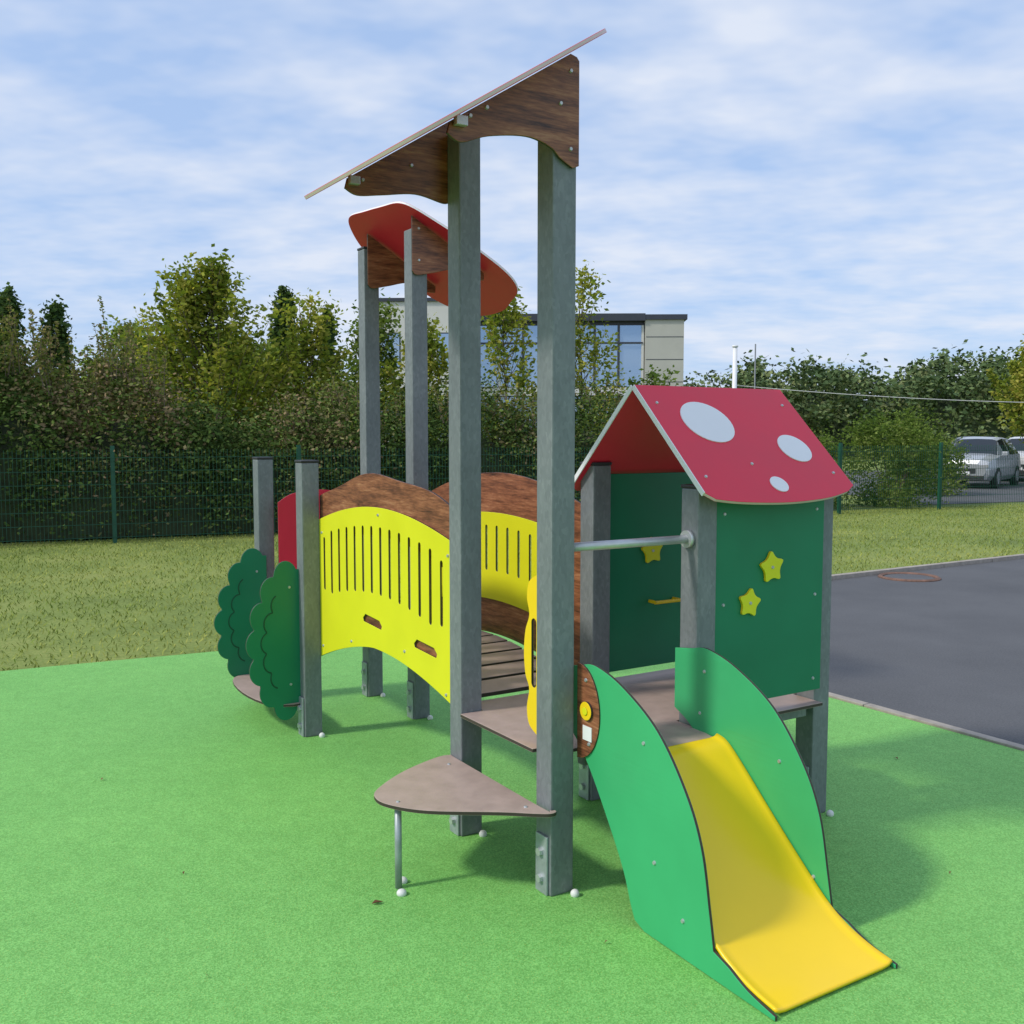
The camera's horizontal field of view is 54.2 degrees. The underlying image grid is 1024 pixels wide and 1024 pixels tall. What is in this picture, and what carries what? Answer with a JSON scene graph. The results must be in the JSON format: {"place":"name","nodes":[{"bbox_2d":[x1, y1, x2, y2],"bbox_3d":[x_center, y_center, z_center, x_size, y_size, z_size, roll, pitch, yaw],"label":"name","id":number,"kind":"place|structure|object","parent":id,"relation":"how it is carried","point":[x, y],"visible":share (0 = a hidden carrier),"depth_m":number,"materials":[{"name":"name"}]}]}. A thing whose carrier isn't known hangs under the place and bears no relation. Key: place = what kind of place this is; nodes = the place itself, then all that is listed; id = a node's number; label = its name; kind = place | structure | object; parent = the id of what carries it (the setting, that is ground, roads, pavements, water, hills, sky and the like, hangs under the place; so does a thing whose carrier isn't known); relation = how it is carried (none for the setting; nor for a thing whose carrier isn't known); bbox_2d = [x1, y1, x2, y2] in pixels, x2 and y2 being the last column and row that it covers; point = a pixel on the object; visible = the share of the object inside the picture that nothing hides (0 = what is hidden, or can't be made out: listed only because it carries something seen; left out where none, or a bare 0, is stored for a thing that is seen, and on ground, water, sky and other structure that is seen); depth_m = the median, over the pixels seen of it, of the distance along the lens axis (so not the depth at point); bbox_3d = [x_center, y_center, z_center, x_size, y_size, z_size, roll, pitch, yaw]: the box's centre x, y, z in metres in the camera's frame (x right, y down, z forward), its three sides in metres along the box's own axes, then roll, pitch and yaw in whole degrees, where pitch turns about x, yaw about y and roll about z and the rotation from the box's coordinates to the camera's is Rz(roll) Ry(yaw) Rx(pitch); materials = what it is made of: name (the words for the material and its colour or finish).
{"place":"outdoors","nodes":[
{"label":"outdoors","id":0,"kind":"place"},
{"bbox_2d":[0,457,1023,670],"bbox_3d":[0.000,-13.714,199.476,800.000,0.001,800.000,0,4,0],"label":"ground","id":1,"kind":"structure","parent":0,"point":[95,640],"depth_m":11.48,"materials":[{"name":"green plant"}]},
{"bbox_2d":[0,282,33,416],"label":"poplar tree","id":2,"kind":"object","parent":1,"relation":"on","point":[6,293],"visible":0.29,"depth_m":38.36,"materials":[{"name":"green plant"}]},
{"bbox_2d":[28,294,81,436],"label":"poplar tree","id":3,"kind":"object","parent":1,"relation":"on","point":[55,312],"visible":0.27,"depth_m":39.35,"materials":[{"name":"green plant"}]},
{"bbox_2d":[67,314,187,433],"bbox_3d":[-13.448,-4.061,35.652,4.917,5.833,4.340,0,4,0],"label":"oak tree","id":4,"kind":"object","parent":1,"relation":"on","point":[114,331],"visible":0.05,"depth_m":35.11,"materials":[{"name":"green plant"}]},
{"bbox_2d":[114,243,304,460],"bbox_3d":[-6.138,-2.662,20.350,3.916,5.397,3.068,0,4,0],"label":"maple tree","id":5,"kind":"object","parent":1,"relation":"on","point":[189,312],"visible":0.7,"depth_m":19.87,"materials":[{"name":"green plant"}]},
{"bbox_2d":[173,326,293,462],"bbox_3d":[-9.100,-3.566,33.115,4.496,5.240,4.194,0,4,0],"label":"oak tree","id":6,"kind":"object","parent":1,"relation":"on","point":[265,348],"visible":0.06,"depth_m":31.98,"materials":[{"name":"green plant"}]},
{"bbox_2d":[268,285,303,447],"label":"spruce tree","id":7,"kind":"object","parent":1,"relation":"on","point":[284,291],"visible":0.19,"depth_m":43.63,"materials":[{"name":"green plant"}]},
{"bbox_2d":[249,287,358,448],"bbox_3d":[-4.401,-2.398,21.208,2.184,4.728,2.336,3,5,30],"label":"maple tree","id":8,"kind":"object","parent":1,"relation":"on","point":[306,346],"visible":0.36,"depth_m":21.09,"materials":[{"name":"green plant"}]},
{"bbox_2d":[0,296,646,540],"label":"hedge","id":9,"kind":"object","parent":1,"relation":"on","point":[19,432],"visible":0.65,"depth_m":16.02,"materials":[{"name":"green plant"}]},
{"bbox_2d":[312,305,353,437],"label":"spruce tree","id":10,"kind":"object","parent":1,"relation":"on","point":[331,340],"visible":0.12,"depth_m":46.29,"materials":[{"name":"green plant"}]},
{"bbox_2d":[331,288,404,446],"bbox_3d":[-3.114,-2.694,23.309,2.173,4.999,1.855,0,4,0],"label":"maple tree","id":11,"kind":"object","parent":1,"relation":"on","point":[383,349],"visible":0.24,"depth_m":23.12,"materials":[{"name":"green plant"}]},
{"bbox_2d":[379,301,448,442],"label":"white wing","id":12,"kind":"structure","parent":1,"relation":"on","point":[440,309],"depth_m":48.51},
{"bbox_2d":[380,312,448,440],"bbox_3d":[-1.901,-2.295,22.388,2.249,4.353,2.015,1,5,19],"label":"maple tree","id":13,"kind":"object","parent":1,"relation":"on","point":[433,346],"visible":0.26,"depth_m":22.02,"materials":[{"name":"green plant"}]},
{"bbox_2d":[481,286,536,446],"bbox_3d":[-0.174,-2.661,22.703,1.847,5.029,1.833,0,4,0],"label":"maple tree","id":14,"kind":"object","parent":1,"relation":"on","point":[493,335],"visible":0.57,"depth_m":22.44,"materials":[{"name":"green plant"}]},
{"bbox_2d":[0,630,1023,1023],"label":"rubber play surface","id":15,"kind":"object","parent":1,"relation":"on","point":[226,836],"visible":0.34,"depth_m":3.64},
{"bbox_2d":[253,459,274,577],"bbox_3d":[-1.496,0.409,6.054,0.095,1.455,0.095,-3,5,-32],"label":"post entry","id":16,"kind":"object","parent":15,"relation":"on","point":[263,507],"visible":0.46,"depth_m":5.98,"materials":[{"name":"metal"}]},
{"bbox_2d":[214,548,266,676],"bbox_3d":[-1.607,0.642,5.931,0.318,0.850,0.013,-3,5,-32],"label":"bush panel","id":17,"kind":"object","parent":16,"relation":"attached to","point":[245,568],"visible":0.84,"depth_m":5.92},
{"bbox_2d":[277,489,347,575],"bbox_3d":[-1.191,0.223,6.100,0.480,0.720,0.014,-3,5,-32],"label":"red panel","id":18,"kind":"object","parent":16,"relation":"attached to","point":[287,535],"visible":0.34,"depth_m":5.99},
{"bbox_2d":[295,463,321,736],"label":"support post","id":19,"kind":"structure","parent":15,"relation":"on","point":[307,519],"depth_m":5.27,"materials":[{"name":"metal"}]},
{"bbox_2d":[233,674,299,706],"bbox_3d":[-1.390,1.000,5.640,0.274,0.014,0.819,-3,5,-32],"label":"seat","id":20,"kind":"object","parent":19,"relation":"attached to","point":[246,686],"visible":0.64,"depth_m":5.63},
{"bbox_2d":[246,561,300,719],"bbox_3d":[-1.252,0.684,5.252,0.296,0.850,0.013,-3,5,-32],"label":"bush panel","id":21,"kind":"object","parent":19,"relation":"attached to","point":[281,643],"visible":1,"depth_m":5.26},
{"bbox_2d":[260,596,277,688],"bbox_3d":[-1.273,0.687,5.232,0.090,0.496,0.008,-3,5,-32],"label":"bush panel edge","id":22,"kind":"object","parent":21,"relation":"attached to","point":[261,644],"visible":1,"depth_m":5.22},
{"bbox_2d":[298,696,304,736],"bbox_3d":[-1.124,1.089,5.333,0.009,0.209,0.071,-3,5,-32],"label":"post bracket","id":23,"kind":"object","parent":19,"relation":"attached to","point":[301,718],"visible":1,"depth_m":5.31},
{"bbox_2d":[320,473,448,566],"bbox_3d":[-0.611,0.029,4.654,0.014,0.414,1.515,-3,5,-32],"label":"bridge side panel","id":24,"kind":"object","parent":19,"relation":"attached to","point":[425,506],"visible":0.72,"depth_m":4.54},
{"bbox_2d":[319,507,449,702],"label":"yellow bridge panel","id":25,"kind":"structure","parent":19,"relation":"attached to","point":[351,596],"depth_m":4.57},
{"bbox_2d":[416,640,436,656],"bbox_3d":[-0.359,0.582,4.284,0.008,0.072,0.244,-3,5,-32],"label":"grip inlay","id":26,"kind":"object","parent":25,"relation":"attached to","point":[425,647],"visible":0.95,"depth_m":4.29,"materials":[{"name":"brown wood"}]},
{"bbox_2d":[481,635,506,644],"bbox_3d":[-0.281,0.635,4.755,0.540,0.025,0.113,-3,5,-32],"label":"bridge plank","id":27,"kind":"object","parent":25,"relation":"attached to","point":[490,639],"visible":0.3,"depth_m":4.85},
{"bbox_2d":[481,641,521,654],"bbox_3d":[-0.211,0.653,4.646,0.540,0.031,0.113,-3,5,-32],"label":"bridge plank","id":28,"kind":"object","parent":25,"relation":"attached to","point":[498,647],"visible":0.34,"depth_m":4.72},
{"bbox_2d":[481,659,535,680],"bbox_3d":[-0.073,0.710,4.427,0.540,0.040,0.113,-3,5,-32],"label":"bridge plank","id":29,"kind":"object","parent":25,"relation":"attached to","point":[502,670],"visible":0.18,"depth_m":4.43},
{"bbox_2d":[481,649,535,666],"bbox_3d":[-0.142,0.679,4.536,0.540,0.036,0.113,-3,5,-32],"label":"bridge plank","id":30,"kind":"object","parent":25,"relation":"attached to","point":[502,657],"visible":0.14,"depth_m":4.58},
{"bbox_2d":[481,673,535,696],"bbox_3d":[-0.003,0.745,4.318,0.540,0.042,0.113,-3,5,-32],"label":"bridge plank","id":31,"kind":"object","parent":25,"relation":"attached to","point":[503,685],"visible":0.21,"depth_m":4.28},
{"bbox_2d":[358,249,382,696],"bbox_3d":[-0.861,-0.217,6.084,0.095,2.700,0.095,-3,5,-32],"label":"tall post","id":32,"kind":"object","parent":15,"relation":"on","point":[369,369],"visible":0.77,"depth_m":6.01,"materials":[{"name":"metal"}]},
{"bbox_2d":[362,661,367,696],"bbox_3d":[-0.905,1.026,6.152,0.009,0.209,0.071,-3,5,-32],"label":"tall post foot plate","id":33,"kind":"object","parent":32,"relation":"attached to","point":[365,678],"visible":1,"depth_m":6.13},
{"bbox_2d":[367,234,434,292],"bbox_3d":[-0.665,-1.495,6.042,0.450,0.315,0.013,-3,5,-32],"label":"canopy bracket","id":34,"kind":"object","parent":32,"relation":"attached to","point":[385,267],"visible":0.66,"depth_m":5.97,"materials":[{"name":"brown wood"}]},
{"bbox_2d":[404,229,429,718],"bbox_3d":[-0.531,-0.190,5.595,0.095,2.720,0.095,-3,5,-32],"label":"tall post","id":35,"kind":"object","parent":15,"relation":"on","point":[416,378],"visible":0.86,"depth_m":5.52,"materials":[{"name":"metal"}]},
{"bbox_2d":[407,680,413,718],"bbox_3d":[-0.576,1.063,5.663,0.009,0.209,0.071,-3,5,-32],"label":"tall post foot plate","id":36,"kind":"object","parent":35,"relation":"attached to","point":[410,697],"visible":1,"depth_m":5.65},
{"bbox_2d":[348,201,517,315],"bbox_3d":[-0.457,-1.467,5.886,0.880,0.534,1.043,-3,5,-32],"label":"canopy mushroom","id":37,"kind":"object","parent":35,"relation":"on","point":[386,226],"visible":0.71,"depth_m":5.76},
{"bbox_2d":[411,215,483,279],"bbox_3d":[-0.353,-1.457,5.543,0.450,0.315,0.012,-3,5,-32],"label":"canopy bracket","id":38,"kind":"object","parent":35,"relation":"attached to","point":[429,248],"visible":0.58,"depth_m":5.47,"materials":[{"name":"brown wood"}]},
{"bbox_2d":[447,136,481,835],"bbox_3d":[-0.186,-0.081,3.951,0.095,2.755,0.095,-3,5,-32],"label":"support post","id":39,"kind":"object","parent":15,"relation":"on","point":[464,312],"visible":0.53,"depth_m":3.90,"materials":[{"name":"metal"}]},
{"bbox_2d":[344,122,447,203],"bbox_3d":[-0.391,-1.357,3.790,0.525,0.365,0.012,-3,5,-32],"label":"roof support panel","id":40,"kind":"object","parent":39,"relation":"attached to","point":[425,175],"visible":0.75,"depth_m":3.80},
{"bbox_2d":[536,142,575,895],"bbox_3d":[0.150,-0.013,3.433,0.095,2.700,0.095,-3,5,-32],"label":"post front","id":41,"kind":"object","parent":15,"relation":"on","point":[556,264],"visible":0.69,"depth_m":3.40,"materials":[{"name":"metal"}]},
{"bbox_2d":[304,28,606,198],"bbox_3d":[-0.218,-1.368,3.471,0.859,0.554,1.186,-3,5,-32],"label":"roof panel","id":42,"kind":"object","parent":41,"relation":"attached to","point":[460,110],"visible":1,"depth_m":2.98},
{"bbox_2d":[454,114,467,126],"bbox_3d":[-0.157,-1.198,3.062,0.040,0.030,0.021,-3,5,-32],"label":"canopy clip","id":43,"kind":"object","parent":42,"relation":"attached to","point":[460,120],"visible":0.8,"depth_m":3.05,"materials":[{"name":"metal"}]},
{"bbox_2d":[374,754,555,817],"bbox_3d":[-0.243,1.020,3.620,0.478,0.014,0.750,-3,5,-32],"label":"seat","id":44,"kind":"object","parent":41,"relation":"attached to","point":[437,786],"visible":1,"depth_m":3.60,"materials":[{"name":"wood"}]},
{"bbox_2d":[394,809,401,888],"bbox_3d":[-0.402,1.184,3.534,0.025,0.297,0.025,-3,5,-32],"label":"seat leg","id":45,"kind":"object","parent":44,"relation":"attached to","point":[398,847],"visible":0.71,"depth_m":3.52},
{"bbox_2d":[446,54,578,168],"bbox_3d":[0.009,-1.310,3.179,0.495,0.365,0.012,-3,5,-32],"label":"canopy bracket front","id":46,"kind":"object","parent":41,"relation":"attached to","point":[530,107],"visible":1,"depth_m":3.22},
{"bbox_2d":[524,575,536,734],"bbox_3d":[0.082,0.508,3.567,0.012,0.580,0.130,-3,5,-32],"label":"handhold panel","id":47,"kind":"object","parent":41,"relation":"attached to","point":[529,653],"visible":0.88,"depth_m":3.58,"materials":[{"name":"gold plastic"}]},
{"bbox_2d":[256,68,814,923],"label":"panel bolts","id":48,"kind":"object","parent":41,"relation":"attached to","point":[448,556],"visible":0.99,"depth_m":3.43,"materials":[{"name":"metal"}]},
{"bbox_2d":[536,831,548,895],"bbox_3d":[0.105,1.230,3.501,0.009,0.209,0.071,-3,5,-32],"label":"post bracket","id":49,"kind":"object","parent":41,"relation":"attached to","point":[542,840],"visible":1,"depth_m":3.49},
{"bbox_2d":[574,535,687,551],"bbox_3d":[0.429,0.113,3.618,0.561,0.032,0.033,-3,5,-32],"label":"handrail bar","id":50,"kind":"object","parent":41,"relation":"attached to","point":[625,543],"visible":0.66,"depth_m":3.60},
{"bbox_2d":[461,668,822,752],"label":"deck","id":51,"kind":"structure","parent":41,"relation":"attached to","point":[651,693],"depth_m":4.00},
{"bbox_2d":[780,709,805,720],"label":"deck beam side","id":52,"kind":"structure","parent":51,"relation":"attached to","point":[793,715],"depth_m":4.13,"materials":[{"name":"metal"}]},
{"bbox_2d":[580,465,610,800],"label":"post house back","id":53,"kind":"structure","parent":15,"relation":"on","point":[595,571],"depth_m":4.33,"materials":[{"name":"metal"}]},
{"bbox_2d":[431,472,580,664],"bbox_3d":[-0.069,0.270,5.012,0.012,0.938,1.515,-3,5,-32],"label":"bridge panel wood","id":54,"kind":"object","parent":53,"relation":"attached to","point":[510,494],"visible":0.47,"depth_m":4.88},
{"bbox_2d":[442,512,536,611],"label":"yellow bridge panel","id":55,"kind":"structure","parent":54,"relation":"attached to","point":[501,584],"depth_m":4.91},
{"bbox_2d":[579,765,589,799],"bbox_3d":[0.318,1.160,4.410,0.009,0.209,0.071,-3,5,-32],"label":"post bracket","id":56,"kind":"object","parent":53,"relation":"attached to","point":[584,775],"visible":0.56,"depth_m":4.40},
{"bbox_2d":[575,390,684,490],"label":"playhouse roof","id":57,"kind":"structure","parent":53,"relation":"on","point":[633,440],"depth_m":4.29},
{"bbox_2d":[609,472,692,671],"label":"house panel back","id":58,"kind":"structure","parent":53,"relation":"attached to","point":[644,632],"depth_m":4.51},
{"bbox_2d":[641,545,662,562],"bbox_3d":[0.632,0.171,4.515,0.118,0.116,0.012,-3,5,-32],"label":"star","id":59,"kind":"object","parent":58,"relation":"attached to","point":[650,555],"visible":0.65,"depth_m":4.51,"materials":[{"name":"yellow plastic"}]},
{"bbox_2d":[573,664,777,1020],"bbox_3d":[0.470,0.954,3.132,0.015,0.814,0.995,-3,5,-31],"label":"slide side","id":60,"kind":"object","parent":15,"relation":"on","point":[646,804],"visible":0.98,"depth_m":3.16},
{"bbox_2d":[577,661,599,757],"bbox_3d":[0.264,0.693,3.439,0.008,0.340,0.127,-3,5,-32],"label":"slide side panel","id":61,"kind":"object","parent":60,"relation":"attached to","point":[587,691],"visible":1,"depth_m":3.44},
{"bbox_2d":[580,701,592,720],"bbox_3d":[0.256,0.683,3.435,0.012,0.064,0.064,-3,5,-32],"label":"yellow knob","id":62,"kind":"object","parent":61,"relation":"attached to","point":[588,707],"visible":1,"depth_m":3.42,"materials":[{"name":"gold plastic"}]},
{"bbox_2d":[679,488,716,725],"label":"post house front","id":63,"kind":"structure","parent":15,"relation":"on","point":[698,580],"depth_m":3.77,"materials":[{"name":"metal"}]},
{"bbox_2d":[680,530,694,547],"bbox_3d":[0.660,0.102,3.762,0.019,0.066,0.066,-3,5,-32],"label":"handrail flange","id":64,"kind":"object","parent":63,"relation":"attached to","point":[691,538],"visible":0.84,"depth_m":3.74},
{"bbox_2d":[635,385,852,504],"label":"house roof front","id":65,"kind":"structure","parent":63,"relation":"on","point":[762,420],"depth_m":3.98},
{"bbox_2d":[680,402,734,442],"bbox_3d":[0.780,-0.359,3.989,0.250,0.164,0.166,-3,5,-32],"label":"roof dot","id":66,"kind":"object","parent":65,"relation":"attached to","point":[706,421],"visible":1,"depth_m":3.98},
{"bbox_2d":[770,476,788,491],"bbox_3d":[1.037,-0.108,3.880,0.086,0.058,0.059,-3,5,-32],"label":"roof dot","id":67,"kind":"object","parent":65,"relation":"on","point":[778,484],"visible":1,"depth_m":3.88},
{"bbox_2d":[777,435,811,461],"bbox_3d":[1.161,-0.262,4.108,0.166,0.110,0.111,-3,5,-32],"label":"roof dot","id":68,"kind":"object","parent":65,"relation":"attached to","point":[792,447],"visible":1,"depth_m":4.10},
{"bbox_2d":[715,500,823,697],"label":"playhouse wall panel","id":69,"kind":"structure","parent":63,"relation":"attached to","point":[771,648],"depth_m":3.98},
{"bbox_2d":[652,401,834,679],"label":"house bolts","id":70,"kind":"object","parent":69,"relation":"attached to","point":[724,513],"visible":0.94,"depth_m":3.94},
{"bbox_2d":[575,385,631,481],"bbox_3d":[0.368,-0.309,4.168,0.006,0.422,0.427,-3,5,-32],"label":"house roof rim","id":71,"kind":"object","parent":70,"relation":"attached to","point":[605,429],"visible":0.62,"depth_m":4.14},
{"bbox_2d":[632,385,704,495],"bbox_3d":[0.590,-0.281,3.813,0.006,0.422,0.427,-3,5,-32],"label":"house roof rim","id":72,"kind":"object","parent":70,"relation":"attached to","point":[701,491],"visible":1,"depth_m":3.80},
{"bbox_2d":[739,588,760,615],"bbox_3d":[0.926,0.352,3.896,0.109,0.109,0.012,-3,5,-32],"label":"star","id":73,"kind":"object","parent":69,"relation":"attached to","point":[747,598],"visible":1,"depth_m":3.89,"materials":[{"name":"yellow plastic"}]},
{"bbox_2d":[759,551,782,581],"bbox_3d":[1.023,0.214,3.946,0.122,0.120,0.012,-3,5,-32],"label":"star","id":74,"kind":"object","parent":69,"relation":"attached to","point":[768,563],"visible":1,"depth_m":3.94,"materials":[{"name":"yellow plastic"}]},
{"bbox_2d":[668,733,892,1013],"bbox_3d":[0.736,1.095,3.194,0.520,0.512,0.782,-3,5,-32],"label":"slide chute","id":75,"kind":"object","parent":15,"relation":"on","point":[787,937],"visible":0.73,"depth_m":3.15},
{"bbox_2d":[675,647,897,968],"bbox_3d":[0.894,0.932,3.417,0.016,0.814,1.030,-3,5,-31],"label":"slide side","id":76,"kind":"object","parent":15,"relation":"on","point":[730,702],"visible":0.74,"depth_m":3.46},
{"bbox_2d":[795,498,833,812],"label":"post house","id":77,"kind":"structure","parent":15,"relation":"on","point":[811,739],"depth_m":4.19,"materials":[{"name":"metal"}]},
{"bbox_2d":[0,442,1023,543],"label":"wire fence","id":78,"kind":"object","parent":1,"relation":"on","point":[839,451],"visible":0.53,"depth_m":16.25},
{"bbox_2d":[2,339,1023,456],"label":"distant trees","id":79,"kind":"object","parent":1,"relation":"on","point":[932,380],"visible":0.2,"depth_m":67.99,"materials":[{"name":"green plant"}]},
{"bbox_2d":[481,321,644,396],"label":"block","id":80,"kind":"structure","parent":1,"relation":"on","point":[617,323],"depth_m":49.50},
{"bbox_2d":[481,326,497,386],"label":"window","id":81,"kind":"structure","parent":80,"relation":"attached to","point":[483,354],"depth_m":49.77,"materials":[{"name":"blue glass"}]},
{"bbox_2d":[501,328,521,386],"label":"window","id":82,"kind":"structure","parent":80,"relation":"attached to","point":[517,353],"depth_m":49.70,"materials":[{"name":"blue glass"}]},
{"bbox_2d":[524,326,536,386],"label":"window","id":83,"kind":"structure","parent":80,"relation":"attached to","point":[533,329],"depth_m":49.66,"materials":[{"name":"blue glass"}]},
{"bbox_2d":[481,387,626,395],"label":"floor band","id":84,"kind":"object","parent":80,"relation":"attached to","point":[488,389],"depth_m":49.62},
{"bbox_2d":[481,313,645,321],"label":"roof fascia","id":85,"kind":"structure","parent":80,"relation":"on","point":[616,317],"depth_m":49.06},
{"bbox_2d":[575,326,593,386],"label":"window","id":86,"kind":"structure","parent":80,"relation":"attached to","point":[589,346],"depth_m":49.59,"materials":[{"name":"blue glass"}]},
{"bbox_2d":[596,325,617,386],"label":"window","id":87,"kind":"structure","parent":80,"relation":"attached to","point":[611,329],"depth_m":49.52,"materials":[{"name":"blue glass"}]},
{"bbox_2d":[619,325,641,386],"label":"window","id":88,"kind":"structure","parent":80,"relation":"attached to","point":[630,357],"depth_m":49.49,"materials":[{"name":"blue glass"}]},
{"bbox_2d":[533,259,624,434],"bbox_3d":[1.545,-2.977,23.302,2.149,5.564,2.197,0,4,0],"label":"maple tree","id":89,"kind":"object","parent":1,"relation":"on","point":[579,331],"visible":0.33,"depth_m":23.05,"materials":[{"name":"green plant"}]},
{"bbox_2d":[595,362,679,417],"bbox_3d":[3.510,-2.156,26.038,2.943,3.516,2.296,0,4,0],"label":"bush","id":90,"kind":"object","parent":1,"relation":"on","point":[653,375],"visible":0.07,"depth_m":25.92,"materials":[{"name":"green plant"}]},
{"bbox_2d":[644,320,683,385],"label":"building wall","id":91,"kind":"structure","parent":1,"relation":"on","point":[655,347],"depth_m":49.20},
{"bbox_2d":[645,314,687,321],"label":"roof fascia end","id":92,"kind":"structure","parent":91,"relation":"on","point":[684,317],"depth_m":48.98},
{"bbox_2d":[732,345,737,387],"bbox_3d":[5.600,-2.263,25.241,0.150,3.840,0.150,0,4,0],"label":"white pole","id":93,"kind":"object","parent":1,"relation":"on","point":[734,376],"visible":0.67,"depth_m":25.09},
{"bbox_2d":[809,419,863,509],"bbox_3d":[6.632,-1.070,22.169,2.398,1.997,2.736,0,4,0],"label":"bush","id":94,"kind":"object","parent":1,"relation":"on","point":[825,443],"visible":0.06,"depth_m":22.08,"materials":[{"name":"green plant"}]},
{"bbox_2d":[836,396,963,507],"bbox_3d":[8.876,-1.396,22.869,2.766,2.536,2.793,-3,5,-34],"label":"bush","id":95,"kind":"object","parent":1,"relation":"on","point":[902,427],"visible":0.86,"depth_m":22.64,"materials":[{"name":"green plant"}]},
{"bbox_2d":[867,422,976,494],"bbox_3d":[11.315,-1.484,27.403,2.928,2.018,3.058,0,4,0],"label":"bush","id":96,"kind":"object","parent":1,"relation":"on","point":[957,459],"visible":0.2,"depth_m":26.83,"materials":[{"name":"green plant"}]},
{"bbox_2d":[829,554,1023,750],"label":"path kerb","id":97,"kind":"structure","parent":1,"relation":"on","point":[1006,743],"depth_m":6.07,"materials":[{"name":"concrete"}]},
{"bbox_2d":[844,471,1023,504],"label":"parking area","id":98,"kind":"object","parent":1,"relation":"on","point":[953,499],"visible":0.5,"depth_m":27.77,"materials":[{"name":"concrete"}]},
{"bbox_2d":[935,437,1020,487],"bbox_3d":[14.887,-1.619,31.893,2.054,1.565,4.229,3,6,38],"label":"parked car","id":99,"kind":"object","parent":98,"relation":"on","point":[991,442],"visible":0.44,"depth_m":31.01,"materials":[{"name":"silver paint"}]},
{"bbox_2d":[1008,437,1023,474],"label":"parked car","id":100,"kind":"object","parent":98,"relation":"on","point":[1014,441],"visible":0.07,"depth_m":35.62,"materials":[{"name":"white paint"}]},
{"bbox_2d":[986,334,1023,442],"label":"birch tree","id":101,"kind":"object","parent":1,"relation":"on","point":[1017,376],"visible":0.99,"depth_m":32.44,"materials":[{"name":"green plant"}]},
{"bbox_2d":[0,0,1023,399],"label":"sky","id":102,"kind":"structure","parent":0,"point":[835,179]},
{"bbox_2d":[829,558,1023,744],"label":"asphalt path","id":103,"kind":"structure","parent":0,"point":[948,648],"depth_m":7.68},
{"bbox_2d":[878,572,940,581],"bbox_3d":[4.500,0.751,11.331,0.672,0.060,0.672,0,4,0],"label":"manhole cover","id":104,"kind":"object","parent":103,"relation":"on","point":[909,576],"visible":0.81,"depth_m":11.29,"materials":[{"name":"metal"}]},
{"bbox_3d":[17.000,-1.793,26.882,0.140,2.650,0.140,0,4,0],"label":"utility pole","id":105,"kind":"object","parent":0,"visible":0},
{"bbox_2d":[737,385,1023,402],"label":"overhead cable","id":106,"kind":"object","parent":105,"relation":"attached to","point":[878,396],"visible":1,"depth_m":25.72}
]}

